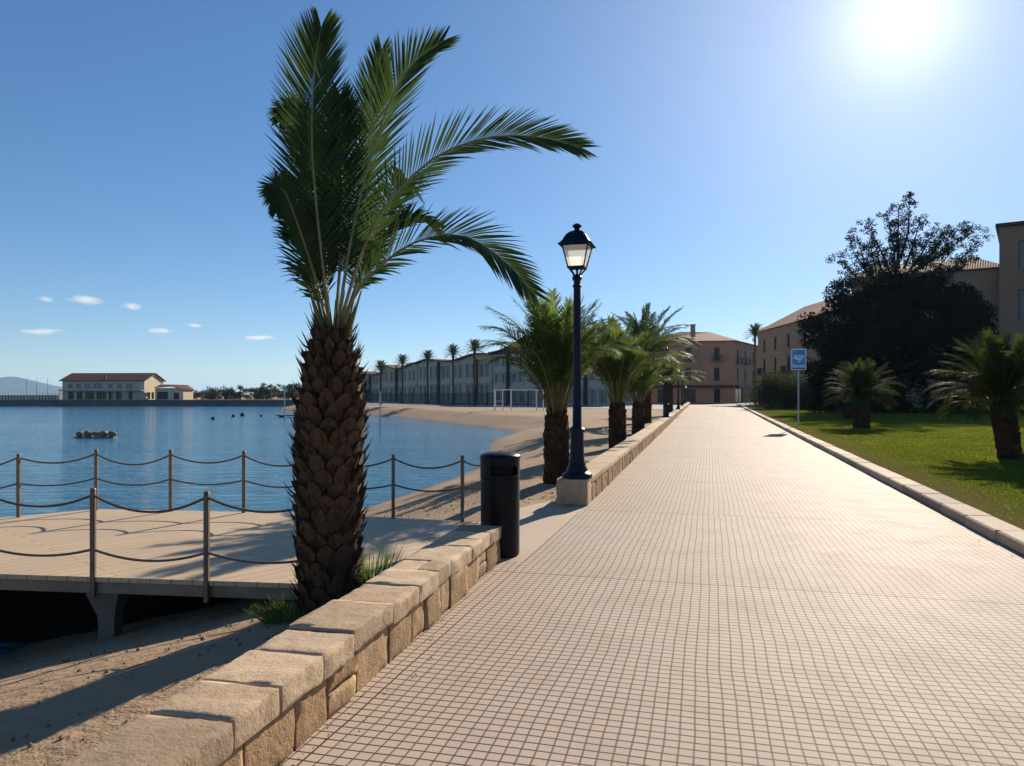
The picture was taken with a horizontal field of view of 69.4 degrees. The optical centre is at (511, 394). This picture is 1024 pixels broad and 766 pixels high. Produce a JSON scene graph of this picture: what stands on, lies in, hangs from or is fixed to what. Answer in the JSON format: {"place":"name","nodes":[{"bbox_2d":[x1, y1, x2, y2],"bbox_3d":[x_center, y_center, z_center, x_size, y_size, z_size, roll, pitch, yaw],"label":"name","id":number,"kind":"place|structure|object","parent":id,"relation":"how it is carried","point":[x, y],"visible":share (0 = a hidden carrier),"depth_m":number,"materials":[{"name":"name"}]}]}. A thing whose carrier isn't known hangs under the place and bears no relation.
{"place":"outdoors","nodes":[
{"label":"outdoors","id":0,"kind":"place"},
{"bbox_2d":[0,395,58,399],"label":"boundary wall","id":1,"kind":"structure","parent":0,"point":[29,397],"depth_m":157.40,"materials":[{"name":"beige paint"}]},
{"bbox_2d":[0,377,61,394],"bbox_3d":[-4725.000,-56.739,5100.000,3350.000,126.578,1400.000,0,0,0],"label":"hills","id":2,"kind":"structure","parent":0,"point":[12,385],"depth_m":4870.77,"materials":[{"name":"blue"}]},
{"bbox_2d":[58,373,165,399],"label":"lakeside house","id":3,"kind":"structure","parent":0,"point":[108,386],"depth_m":157.62,"materials":[{"name":"beige paint"}]},
{"bbox_2d":[77,392,82,398],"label":"door","id":4,"kind":"structure","parent":3,"relation":"in","point":[79,394],"depth_m":157.90,"materials":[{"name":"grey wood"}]},
{"bbox_2d":[86,391,93,398],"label":"door","id":5,"kind":"structure","parent":3,"relation":"in","point":[90,394],"depth_m":157.71,"materials":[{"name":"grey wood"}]},
{"bbox_2d":[94,384,102,387],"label":"window","id":6,"kind":"structure","parent":3,"relation":"in","point":[95,385],"depth_m":157.63,"materials":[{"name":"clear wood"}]},
{"bbox_2d":[97,391,105,398],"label":"door","id":7,"kind":"structure","parent":3,"relation":"in","point":[99,393],"depth_m":157.55,"materials":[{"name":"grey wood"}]},
{"bbox_2d":[116,391,121,398],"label":"door","id":8,"kind":"structure","parent":3,"relation":"in","point":[118,393],"depth_m":157.29,"materials":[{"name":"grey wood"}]},
{"bbox_2d":[0,399,294,405],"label":"quay","id":9,"kind":"structure","parent":0,"point":[236,402],"depth_m":153.00,"materials":[{"name":"concrete"}]},
{"bbox_2d":[200,386,226,399],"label":"lakeside tree","id":10,"kind":"object","parent":9,"relation":"on","point":[210,395],"visible":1,"depth_m":162.56,"materials":[{"name":"green plant"}]},
{"bbox_2d":[229,385,249,399],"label":"lakeside tree","id":11,"kind":"object","parent":9,"relation":"on","point":[234,394],"visible":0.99,"depth_m":163.88,"materials":[{"name":"green plant"}]},
{"bbox_2d":[259,383,279,398],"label":"lakeside tree","id":12,"kind":"object","parent":9,"relation":"on","point":[265,390],"visible":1,"depth_m":164.58,"materials":[{"name":"green plant"}]},
{"bbox_2d":[154,384,193,399],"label":"annex building","id":13,"kind":"structure","parent":0,"point":[180,392],"depth_m":157.70,"materials":[{"name":"beige paint"}]},
{"bbox_2d":[157,392,167,398],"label":"door","id":14,"kind":"structure","parent":13,"relation":"in","point":[160,395],"depth_m":157.63,"materials":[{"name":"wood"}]},
{"bbox_2d":[0,406,515,655],"bbox_3d":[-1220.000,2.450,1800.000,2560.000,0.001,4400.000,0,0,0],"label":"water","id":15,"kind":"structure","parent":0,"point":[145,434],"depth_m":30.13,"materials":[{"name":"blue liquid"}]},
{"bbox_2d":[73,431,117,437],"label":"rocks","id":16,"kind":"object","parent":15,"relation":"on","point":[101,434],"visible":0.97,"depth_m":41.62,"materials":[{"name":"grey stone"}]},
{"bbox_2d":[284,389,287,420],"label":"mooring pole","id":17,"kind":"object","parent":15,"relation":"in","point":[285,390],"visible":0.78,"depth_m":67.95,"materials":[{"name":"metal"}]},
{"bbox_2d":[379,391,380,434],"bbox_3d":[-7.900,1.740,44.300,0.092,3.820,0.092,0,0,-23],"label":"mooring pole","id":18,"kind":"object","parent":15,"relation":"in","point":[379,412],"visible":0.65,"depth_m":44.27,"materials":[{"name":"metal"}]},
{"bbox_2d":[0,394,673,765],"bbox_3d":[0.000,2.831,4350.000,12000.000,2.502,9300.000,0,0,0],"label":"ground","id":19,"kind":"structure","parent":0,"point":[58,688],"depth_m":5.30,"materials":[{"name":"beige sand"}]},
{"bbox_2d":[198,389,221,398],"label":"lakeside tree","id":20,"kind":"object","parent":19,"relation":"on","point":[202,393],"visible":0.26,"depth_m":168.36,"materials":[{"name":"green plant"}]},
{"bbox_2d":[218,388,236,398],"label":"lakeside tree","id":21,"kind":"object","parent":19,"relation":"on","point":[225,394],"visible":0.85,"depth_m":165.48,"materials":[{"name":"green plant"}]},
{"bbox_2d":[0,509,475,642],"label":"deck","id":22,"kind":"structure","parent":19,"relation":"on","point":[44,598],"depth_m":7.26,"materials":[{"name":"wood"}]},
{"bbox_2d":[0,487,296,602],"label":"rope fence","id":23,"kind":"object","parent":22,"relation":"attached to","point":[206,553],"visible":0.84,"depth_m":6.18,"materials":[{"name":"brown metal"}]},
{"bbox_2d":[0,449,500,521],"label":"rope fence","id":24,"kind":"object","parent":22,"relation":"on","point":[18,483],"visible":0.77,"depth_m":9.58,"materials":[{"name":"brown metal"}]},
{"bbox_2d":[193,387,301,398],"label":"hedge","id":25,"kind":"object","parent":19,"relation":"on","point":[196,395],"visible":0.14,"depth_m":175.36,"materials":[{"name":"green plant"}]},
{"bbox_2d":[247,387,265,398],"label":"lakeside tree","id":26,"kind":"object","parent":19,"relation":"on","point":[250,390],"visible":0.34,"depth_m":170.22,"materials":[{"name":"green plant"}]},
{"bbox_2d":[252,388,275,398],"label":"lakeside tree","id":27,"kind":"object","parent":19,"relation":"on","point":[256,395],"visible":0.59,"depth_m":167.35,"materials":[{"name":"green plant"}]},
{"bbox_2d":[0,480,555,765],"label":"pebbles","id":28,"kind":"object","parent":19,"relation":"on","point":[66,659],"visible":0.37,"depth_m":5.10,"materials":[{"name":"stone"}]},
{"bbox_2d":[243,589,313,624],"bbox_3d":[-1.660,1.578,5.498,0.571,0.207,0.633,0,0,33],"label":"grass tuft","id":29,"kind":"object","parent":19,"relation":"on","point":[275,614],"visible":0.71,"depth_m":5.41,"materials":[{"name":"green plant"}]},
{"bbox_2d":[276,384,296,398],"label":"lakeside tree","id":30,"kind":"object","parent":19,"relation":"on","point":[283,388],"visible":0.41,"depth_m":170.01,"materials":[{"name":"green plant"}]},
{"bbox_2d":[277,384,298,398],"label":"lakeside tree","id":31,"kind":"object","parent":19,"relation":"on","point":[292,391],"visible":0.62,"depth_m":165.78,"materials":[{"name":"green plant"}]},
{"bbox_2d":[286,382,300,396],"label":"lakeside tree","id":32,"kind":"object","parent":19,"relation":"on","point":[292,385],"visible":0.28,"depth_m":162.96,"materials":[{"name":"green plant"}]},
{"bbox_2d":[355,535,408,587],"bbox_3d":[-1.103,1.359,5.786,0.766,0.571,0.819,0,0,-35],"label":"grass tuft","id":33,"kind":"object","parent":19,"relation":"on","point":[366,575],"visible":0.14,"depth_m":5.88,"materials":[{"name":"green plant"}]},
{"bbox_2d":[256,5,601,615],"bbox_3d":[-1.024,-0.596,5.863,1.937,4.737,2.976,0,0,-40],"label":"palm tree","id":34,"kind":"object","parent":19,"relation":"on","point":[313,204],"visible":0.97,"depth_m":5.49,"materials":[{"name":"green plant"}]},
{"bbox_2d":[493,389,543,410],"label":"white frame","id":35,"kind":"object","parent":19,"relation":"on","point":[511,397],"visible":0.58,"depth_m":70.95,"materials":[{"name":"paint"}]},
{"bbox_2d":[472,287,649,483],"bbox_3d":[0.887,-0.099,13.355,3.299,3.628,3.327,0,0,0],"label":"palm tree","id":36,"kind":"object","parent":19,"relation":"on","point":[546,354],"visible":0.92,"depth_m":12.97,"materials":[{"name":"green plant"}]},
{"bbox_2d":[584,315,691,448],"bbox_3d":[3.218,-0.321,21.958,4.304,4.088,4.786,0,0,0],"label":"palm tree","id":37,"kind":"object","parent":19,"relation":"on","point":[621,372],"visible":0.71,"depth_m":21.56,"materials":[{"name":"green plant"}]},
{"bbox_2d":[627,350,682,433],"bbox_3d":[5.236,-0.065,29.798,3.449,3.513,3.533,0,0,0],"label":"palm tree","id":38,"kind":"object","parent":19,"relation":"on","point":[647,382],"visible":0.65,"depth_m":29.65,"materials":[{"name":"green plant"}]},
{"bbox_2d":[610,302,703,422],"bbox_3d":[7.520,-1.687,40.880,6.536,6.898,6.646,0,0,0],"label":"palm tree","id":39,"kind":"object","parent":19,"relation":"on","point":[636,329],"visible":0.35,"depth_m":40.50,"materials":[{"name":"green plant"}]},
{"bbox_2d":[654,348,705,414],"bbox_3d":[11.612,-0.893,55.114,5.764,5.394,5.348,0,0,0],"label":"palm tree","id":40,"kind":"object","parent":19,"relation":"on","point":[674,370],"visible":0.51,"depth_m":54.71,"materials":[{"name":"green plant"}]},
{"bbox_2d":[744,323,762,403],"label":"palm tree","id":41,"kind":"object","parent":19,"relation":"on","point":[754,328],"visible":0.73,"depth_m":118.87,"materials":[{"name":"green plant"}]},
{"bbox_2d":[0,0,1023,393],"label":"sky","id":42,"kind":"structure","parent":0,"point":[743,142],"materials":[{"name":"blue"}]},
{"bbox_2d":[365,401,676,409],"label":"seafront road","id":43,"kind":"structure","parent":0,"point":[534,406],"depth_m":103.76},
{"bbox_2d":[362,371,379,400],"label":"seafront building","id":44,"kind":"structure","parent":43,"relation":"on","point":[373,385],"depth_m":170.66,"materials":[{"name":"white paint"}]},
{"bbox_2d":[370,360,391,403],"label":"palm tree","id":45,"kind":"object","parent":43,"relation":"on","point":[381,364],"visible":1,"depth_m":114.86,"materials":[{"name":"green plant"}]},
{"bbox_2d":[376,362,417,401],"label":"seafront building","id":46,"kind":"structure","parent":43,"relation":"on","point":[392,381],"depth_m":159.16,"materials":[{"name":"white paint"}]},
{"bbox_2d":[393,354,412,403],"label":"palm tree","id":47,"kind":"object","parent":43,"relation":"on","point":[402,361],"visible":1,"depth_m":120.85,"materials":[{"name":"green plant"}]},
{"bbox_2d":[418,349,435,403],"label":"palm tree","id":48,"kind":"object","parent":43,"relation":"on","point":[427,354],"visible":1,"depth_m":115.85,"materials":[{"name":"green plant"}]},
{"bbox_2d":[365,391,528,406],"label":"metal fence","id":49,"kind":"object","parent":43,"relation":"on","point":[486,398],"visible":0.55,"depth_m":110.78,"materials":[{"name":"grey metal"}]},
{"bbox_2d":[443,343,462,404],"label":"palm tree","id":50,"kind":"object","parent":43,"relation":"on","point":[452,349],"visible":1,"depth_m":106.85,"materials":[{"name":"green plant"}]},
{"bbox_2d":[462,339,485,405],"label":"palm tree","id":51,"kind":"object","parent":43,"relation":"on","point":[474,343],"visible":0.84,"depth_m":98.86,"materials":[{"name":"green plant"}]},
{"bbox_2d":[477,501,584,560],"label":"pavement","id":52,"kind":"structure","parent":0,"point":[541,524],"depth_m":8.97,"materials":[{"name":"beige concrete"}]},
{"bbox_2d":[480,451,520,557],"bbox_3d":[-0.115,1.052,7.179,0.400,0.997,0.401,0,0,-8],"label":"litter bin","id":53,"kind":"object","parent":52,"relation":"on","point":[500,485],"visible":0.98,"depth_m":7.02,"materials":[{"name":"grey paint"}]},
{"bbox_2d":[421,402,757,404],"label":"road","id":54,"kind":"structure","parent":0,"point":[450,403],"depth_m":125.88,"materials":[{"name":"grey asphalt"}]},
{"bbox_2d":[415,353,492,402],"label":"seafront building","id":55,"kind":"structure","parent":54,"relation":"on","point":[440,375],"depth_m":139.22,"materials":[{"name":"white paint"}]},
{"bbox_2d":[424,367,426,378],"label":"window","id":56,"kind":"structure","parent":55,"relation":"in","point":[425,368],"depth_m":150.12,"materials":[{"name":"grey glass"}]},
{"bbox_2d":[442,385,444,401],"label":"window","id":57,"kind":"structure","parent":55,"relation":"in","point":[443,386],"depth_m":144.09,"materials":[{"name":"grey glass"}]},
{"bbox_2d":[442,366,444,378],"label":"window","id":58,"kind":"structure","parent":55,"relation":"in","point":[443,367],"depth_m":144.09,"materials":[{"name":"grey glass"}]},
{"bbox_2d":[447,365,449,378],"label":"window","id":59,"kind":"structure","parent":55,"relation":"in","point":[448,366],"depth_m":142.51,"materials":[{"name":"grey glass"}]},
{"bbox_2d":[454,365,456,377],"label":"window","id":60,"kind":"structure","parent":55,"relation":"in","point":[455,366],"depth_m":140.34,"materials":[{"name":"grey glass"}]},
{"bbox_2d":[459,385,462,401],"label":"window","id":61,"kind":"structure","parent":55,"relation":"in","point":[460,386],"depth_m":138.58,"materials":[{"name":"grey glass"}]},
{"bbox_2d":[459,364,462,377],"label":"window","id":62,"kind":"structure","parent":55,"relation":"in","point":[460,366],"depth_m":138.43,"materials":[{"name":"grey glass"}]},
{"bbox_2d":[467,385,469,401],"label":"window","id":63,"kind":"structure","parent":55,"relation":"in","point":[468,386],"depth_m":136.52,"materials":[{"name":"grey glass"}]},
{"bbox_2d":[467,364,469,377],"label":"window","id":64,"kind":"structure","parent":55,"relation":"in","point":[468,365],"depth_m":136.52,"materials":[{"name":"grey glass"}]},
{"bbox_2d":[480,363,483,376],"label":"window","id":65,"kind":"structure","parent":55,"relation":"in","point":[481,364],"depth_m":132.61,"materials":[{"name":"grey glass"}]},
{"bbox_2d":[486,363,489,376],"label":"window","id":66,"kind":"structure","parent":55,"relation":"in","point":[488,365],"depth_m":130.87,"materials":[{"name":"grey glass"}]},
{"bbox_2d":[488,334,636,404],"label":"seafront building","id":67,"kind":"structure","parent":54,"relation":"on","point":[506,376],"depth_m":121.41,"materials":[{"name":"white paint"}]},
{"bbox_2d":[496,374,499,382],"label":"window","id":68,"kind":"structure","parent":67,"relation":"in","point":[497,375],"depth_m":128.40,"materials":[{"name":"grey glass"}]},
{"bbox_2d":[503,390,505,402],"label":"window","id":69,"kind":"structure","parent":67,"relation":"in","point":[504,391],"depth_m":126.88,"materials":[{"name":"grey glass"}]},
{"bbox_2d":[512,390,516,402],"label":"window","id":70,"kind":"structure","parent":67,"relation":"in","point":[513,391],"depth_m":124.70,"materials":[{"name":"grey glass"}]},
{"bbox_2d":[512,374,516,382],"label":"window","id":71,"kind":"structure","parent":67,"relation":"in","point":[514,376],"depth_m":124.45,"materials":[{"name":"grey glass"}]},
{"bbox_2d":[530,390,534,402],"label":"window","id":72,"kind":"structure","parent":67,"relation":"in","point":[532,392],"depth_m":120.30,"materials":[{"name":"grey glass"}]},
{"bbox_2d":[538,390,541,403],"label":"window","id":73,"kind":"structure","parent":67,"relation":"in","point":[539,394],"depth_m":118.75,"materials":[{"name":"grey glass"}]},
{"bbox_2d":[590,390,596,404],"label":"window","id":74,"kind":"structure","parent":67,"relation":"in","point":[593,393],"depth_m":108.05,"materials":[{"name":"grey glass"}]},
{"bbox_2d":[590,371,596,380],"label":"window","id":75,"kind":"structure","parent":67,"relation":"in","point":[592,378],"depth_m":108.18,"materials":[{"name":"grey glass"}]},
{"bbox_2d":[600,390,606,404],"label":"window","id":76,"kind":"structure","parent":67,"relation":"in","point":[603,395],"depth_m":106.27,"materials":[{"name":"grey glass"}]},
{"bbox_2d":[625,391,630,401],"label":"window","id":77,"kind":"structure","parent":67,"relation":"in","point":[628,398],"depth_m":107.09,"materials":[{"name":"grey glass"}]},
{"bbox_2d":[279,404,1023,765],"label":"promenade","id":78,"kind":"structure","parent":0,"point":[713,584],"depth_m":4.72,"materials":[{"name":"tile"}]},
{"bbox_2d":[61,525,500,765],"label":"stone wall","id":79,"kind":"structure","parent":78,"relation":"on","point":[276,700],"depth_m":3.39,"materials":[{"name":"beige stone"}]},
{"bbox_2d":[556,402,689,505],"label":"stone wall","id":80,"kind":"structure","parent":78,"relation":"on","point":[606,468],"depth_m":13.13,"materials":[{"name":"beige stone"}]},
{"bbox_2d":[558,223,595,478],"bbox_3d":[0.925,-0.622,10.520,0.476,3.615,0.476,0,0,15],"label":"street lamp","id":81,"kind":"object","parent":80,"relation":"on","point":[577,245],"visible":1,"depth_m":10.45,"materials":[{"name":"black metal"}]},
{"bbox_2d":[662,348,670,416],"bbox_3d":[8.020,-0.620,38.400,0.476,3.615,0.476,0,0,15],"label":"street lamp","id":82,"kind":"object","parent":80,"relation":"on","point":[666,412],"visible":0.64,"depth_m":38.34,"materials":[{"name":"black metal"}]},
{"bbox_2d":[676,369,680,408],"bbox_3d":[13.150,-0.620,58.500,0.476,3.615,0.476,0,0,15],"label":"street lamp","id":83,"kind":"object","parent":80,"relation":"on","point":[678,403],"visible":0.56,"depth_m":58.44,"materials":[{"name":"black metal"}]},
{"bbox_2d":[680,372,683,405],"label":"street lamp","id":84,"kind":"object","parent":80,"relation":"on","point":[682,404],"visible":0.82,"depth_m":78.44,"materials":[{"name":"black metal"}]},
{"bbox_2d":[736,404,1023,554],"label":"kerb","id":85,"kind":"structure","parent":78,"relation":"on","point":[997,529],"depth_m":10.27,"materials":[{"name":"stone"}]},
{"bbox_2d":[651,324,757,402],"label":"beige house","id":86,"kind":"structure","parent":0,"point":[725,364],"depth_m":134.41,"materials":[{"name":"beige paint"}]},
{"bbox_2d":[658,389,662,401],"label":"door","id":87,"kind":"structure","parent":86,"relation":"in","point":[660,391],"depth_m":136.09,"materials":[{"name":"brown wood"}]},
{"bbox_2d":[686,348,690,360],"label":"window","id":88,"kind":"structure","parent":86,"relation":"in","point":[688,351],"depth_m":134.96,"materials":[{"name":"grey glass"}]},
{"bbox_2d":[686,368,690,380],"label":"window","id":89,"kind":"structure","parent":86,"relation":"in","point":[688,373],"depth_m":134.96,"materials":[{"name":"grey glass"}]},
{"bbox_2d":[683,389,695,402],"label":"door","id":90,"kind":"structure","parent":86,"relation":"in","point":[689,394],"depth_m":134.90,"materials":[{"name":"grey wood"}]},
{"bbox_2d":[714,348,719,359],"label":"window","id":91,"kind":"structure","parent":86,"relation":"in","point":[716,350],"depth_m":133.86,"materials":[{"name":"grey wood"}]},
{"bbox_2d":[714,367,719,380],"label":"window","id":92,"kind":"structure","parent":86,"relation":"in","point":[716,370],"depth_m":133.85,"materials":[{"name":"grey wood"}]},
{"bbox_2d":[714,389,719,402],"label":"door","id":93,"kind":"structure","parent":86,"relation":"in","point":[716,391],"depth_m":133.85,"materials":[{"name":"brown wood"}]},
{"bbox_2d":[736,389,742,402],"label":"door","id":94,"kind":"structure","parent":86,"relation":"in","point":[739,393],"depth_m":136.99,"materials":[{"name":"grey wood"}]},
{"bbox_2d":[745,406,1023,529],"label":"lawn","id":95,"kind":"structure","parent":0,"point":[789,417],"depth_m":19.09,"materials":[{"name":"green plant"}]},
{"bbox_2d":[740,368,818,408],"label":"shrub","id":96,"kind":"object","parent":95,"relation":"on","point":[772,393],"visible":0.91,"depth_m":73.50,"materials":[{"name":"green plant"}]},
{"bbox_2d":[791,349,805,425],"bbox_3d":[13.196,-0.305,34.082,0.660,3.590,0.108,0,0,12],"label":"road sign","id":97,"kind":"object","parent":95,"relation":"on","point":[798,359],"visible":0.95,"depth_m":34.05,"materials":[{"name":"metal"}]},
{"bbox_2d":[805,386,842,412],"bbox_3d":[25.057,0.484,58.523,3.053,2.354,3.131,0,0,-43],"label":"shrub","id":98,"kind":"object","parent":95,"relation":"on","point":[819,400],"visible":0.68,"depth_m":58.18,"materials":[{"name":"green plant"}]},
{"bbox_2d":[821,368,877,418],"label":"palm tree","id":99,"kind":"object","parent":95,"relation":"on","point":[847,412],"visible":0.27,"depth_m":44.23,"materials":[{"name":"green plant"}]},
{"bbox_2d":[822,356,905,427],"bbox_3d":[15.315,-0.055,32.378,3.317,3.228,3.429,0,0,0],"label":"palm tree","id":100,"kind":"object","parent":95,"relation":"on","point":[860,381],"visible":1,"depth_m":32.06,"materials":[{"name":"green plant"}]},
{"bbox_2d":[870,386,916,412],"bbox_3d":[29.325,0.511,57.493,4.044,2.476,3.154,0,0,0],"label":"shrub","id":101,"kind":"object","parent":95,"relation":"on","point":[907,406],"visible":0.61,"depth_m":56.82,"materials":[{"name":"green plant"}]},
{"bbox_2d":[796,270,1000,411],"bbox_3d":[31.398,-4.019,59.825,16.302,11.620,12.051,0,0,0],"label":"dense tree","id":102,"kind":"object","parent":95,"relation":"on","point":[896,330],"visible":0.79,"depth_m":57.19,"materials":[{"name":"green plant"}]},
{"bbox_2d":[825,190,994,308],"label":"feathery tree","id":103,"kind":"object","parent":95,"relation":"on","point":[927,258],"visible":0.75,"depth_m":65.34,"materials":[{"name":"green plant"}]},
{"bbox_2d":[914,377,988,413],"bbox_3d":[34.182,0.210,57.061,6.916,3.390,3.874,0,0,0],"label":"shrub","id":104,"kind":"object","parent":95,"relation":"on","point":[937,405],"visible":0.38,"depth_m":56.62,"materials":[{"name":"green plant"}]},
{"bbox_2d":[921,326,1023,458],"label":"palm tree","id":105,"kind":"object","parent":95,"relation":"on","point":[998,384],"visible":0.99,"depth_m":16.47,"materials":[{"name":"green plant"}]},
{"label":"side pavement","id":106,"kind":"structure","parent":0,"visible":0},
{"bbox_2d":[755,293,851,405],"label":"orange roofed house","id":107,"kind":"structure","parent":106,"relation":"on","point":[779,340],"depth_m":105.14,"materials":[{"name":"paint"}]},
{"bbox_2d":[848,220,1023,408],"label":"brown apartment block","id":108,"kind":"structure","parent":106,"relation":"on","point":[1000,284],"depth_m":71.80,"materials":[{"name":"paint"}]},
{"bbox_2d":[1017,241,1023,269],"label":"window","id":109,"kind":"structure","parent":108,"relation":"in","point":[1021,243],"depth_m":71.12,"materials":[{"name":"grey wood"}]},
{"bbox_2d":[1017,290,1023,321],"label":"window","id":110,"kind":"structure","parent":108,"relation":"in","point":[1021,292],"depth_m":71.12,"materials":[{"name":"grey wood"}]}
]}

